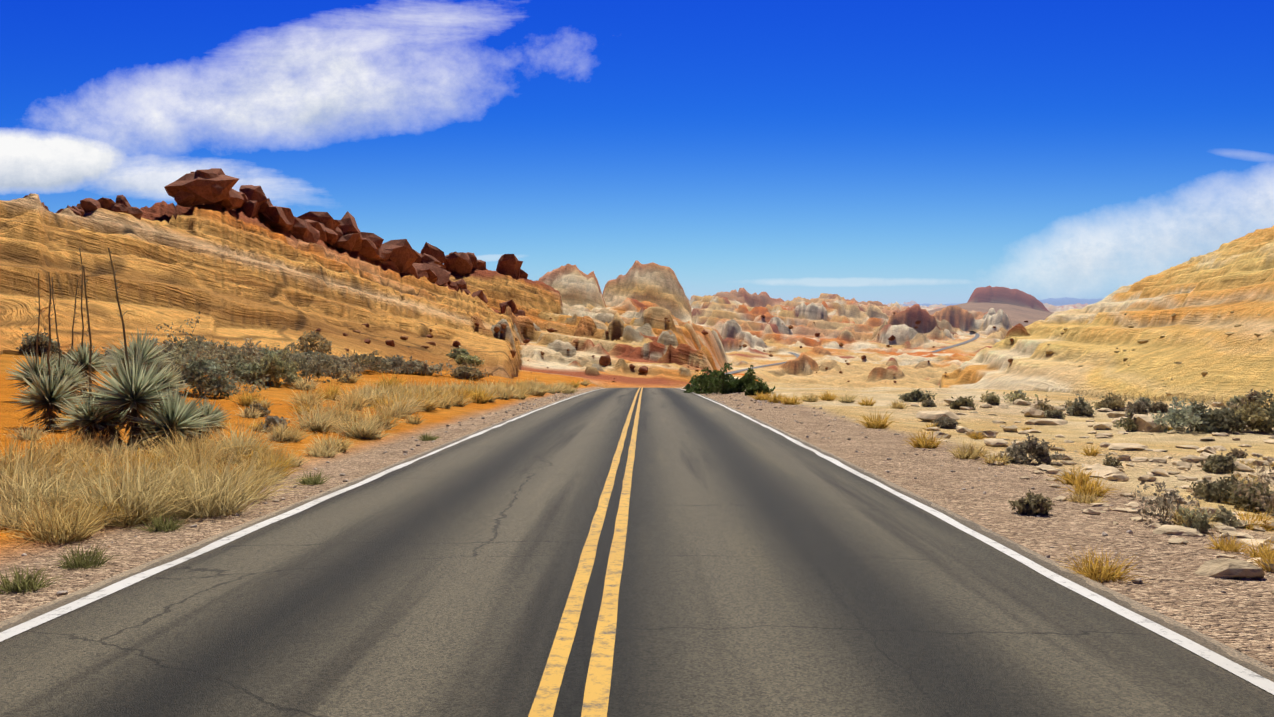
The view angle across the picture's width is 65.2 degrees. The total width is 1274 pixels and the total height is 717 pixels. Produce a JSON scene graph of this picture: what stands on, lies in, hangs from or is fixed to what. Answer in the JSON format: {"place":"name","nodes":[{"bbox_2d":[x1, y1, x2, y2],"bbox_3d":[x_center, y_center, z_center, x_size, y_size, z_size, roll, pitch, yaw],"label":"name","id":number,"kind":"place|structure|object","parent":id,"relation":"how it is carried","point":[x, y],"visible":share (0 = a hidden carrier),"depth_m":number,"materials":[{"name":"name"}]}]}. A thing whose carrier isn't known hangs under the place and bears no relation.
{"place":"outdoors","nodes":[
{"label":"outdoors","id":0,"kind":"place"},
{"bbox_2d":[0,388,1273,716],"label":"road","id":1,"kind":"structure","parent":0,"point":[766,572],"depth_m":6.00,"materials":[{"name":"grey asphalt"}]},
{"bbox_2d":[0,388,604,641],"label":"edge line","id":2,"kind":"object","parent":1,"relation":"on","point":[62,610],"visible":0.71,"depth_m":7.53,"materials":[{"name":"white paint"}]},
{"bbox_2d":[528,387,640,716],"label":"line","id":3,"kind":"object","parent":1,"relation":"on","point":[545,701],"visible":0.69,"depth_m":5.86,"materials":[{"name":"yellow paint"}]},
{"bbox_2d":[581,387,642,716],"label":"line","id":4,"kind":"object","parent":1,"relation":"on","point":[597,692],"visible":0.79,"depth_m":5.72,"materials":[{"name":"yellow paint"}]},
{"bbox_2d":[677,388,1273,694],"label":"edge line","id":5,"kind":"object","parent":1,"relation":"on","point":[1252,677],"visible":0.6,"depth_m":6.44,"materials":[{"name":"white paint"}]},
{"bbox_2d":[0,193,1273,667],"bbox_3d":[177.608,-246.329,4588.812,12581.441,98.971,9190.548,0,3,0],"label":"desert ground","id":6,"kind":"structure","parent":0,"point":[234,277],"depth_m":59.73,"materials":[{"name":"beige sand"}]},
{"bbox_2d":[11,272,85,429],"bbox_3d":[-9.307,0.074,15.785,1.167,2.874,1.132,-2,3,-32],"label":"yucca","id":7,"kind":"object","parent":6,"relation":"on","point":[48,396],"visible":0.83,"depth_m":15.74,"materials":[{"name":"green plant"}]},
{"bbox_2d":[4,273,93,395],"bbox_3d":[-11.742,-0.206,19.933,1.666,2.990,1.333,-2,3,-33],"label":"yucca","id":8,"kind":"object","parent":6,"relation":"on","point":[36,364],"visible":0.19,"depth_m":19.84,"materials":[{"name":"green plant"}]},
{"bbox_2d":[52,248,109,398],"bbox_3d":[-11.993,-0.542,21.342,1.532,3.637,1.235,0,3,0],"label":"yucca","id":9,"kind":"object","parent":6,"relation":"on","point":[83,351],"visible":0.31,"depth_m":21.30,"materials":[{"name":"green plant"}]},
{"bbox_2d":[55,266,123,442],"bbox_3d":[-7.950,0.128,14.451,1.127,2.936,1.129,0,3,0],"label":"yucca","id":10,"kind":"object","parent":6,"relation":"on","point":[87,427],"visible":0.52,"depth_m":14.34,"materials":[{"name":"green plant"}]},
{"bbox_2d":[68,248,224,452],"bbox_3d":[-7.162,0.137,14.487,2.149,3.450,1.641,-1,3,-23],"label":"yucca","id":11,"kind":"object","parent":6,"relation":"on","point":[135,388],"visible":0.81,"depth_m":14.36,"materials":[{"name":"green plant"}]},
{"bbox_2d":[99,325,193,406],"bbox_3d":[-10.064,0.399,20.483,1.904,2.176,1.609,0,3,0],"label":"yucca","id":12,"kind":"object","parent":6,"relation":"on","point":[147,354],"visible":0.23,"depth_m":20.36,"materials":[{"name":"green plant"}]},
{"bbox_2d":[138,391,230,438],"bbox_3d":[-7.358,1.091,16.209,1.525,1.286,1.104,-2,3,-33],"label":"yucca","id":13,"kind":"object","parent":6,"relation":"on","point":[208,411],"visible":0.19,"depth_m":16.36,"materials":[{"name":"green plant"}]},
{"bbox_2d":[0,370,1273,594],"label":"dry grass","id":14,"kind":"structure","parent":6,"relation":"on","point":[40,492],"depth_m":11.06,"materials":[{"name":"yellow plant"}]},
{"bbox_2d":[16,312,1273,531],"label":"desert shrubs","id":15,"kind":"object","parent":6,"relation":"on","point":[250,362],"visible":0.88,"depth_m":30.03,"materials":[{"name":"green plant"}]},
{"bbox_2d":[21,168,1273,594],"bbox_3d":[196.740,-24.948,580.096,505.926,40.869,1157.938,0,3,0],"label":"rocks","id":16,"kind":"object","parent":6,"relation":"on","point":[217,184],"visible":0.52,"depth_m":75.93,"materials":[{"name":"brown stone"}]},
{"bbox_2d":[0,0,1273,304],"label":"sky","id":17,"kind":"structure","parent":0,"point":[883,151],"materials":[{"name":"blue"}]},
{"bbox_2d":[725,352,799,373],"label":"road","id":18,"kind":"structure","parent":0,"point":[795,354],"depth_m":371.70,"materials":[{"name":"grey asphalt"}]},
{"bbox_2d":[931,331,979,351],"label":"road","id":19,"kind":"structure","parent":0,"point":[977,335],"depth_m":498.10,"materials":[{"name":"grey asphalt"}]}
]}

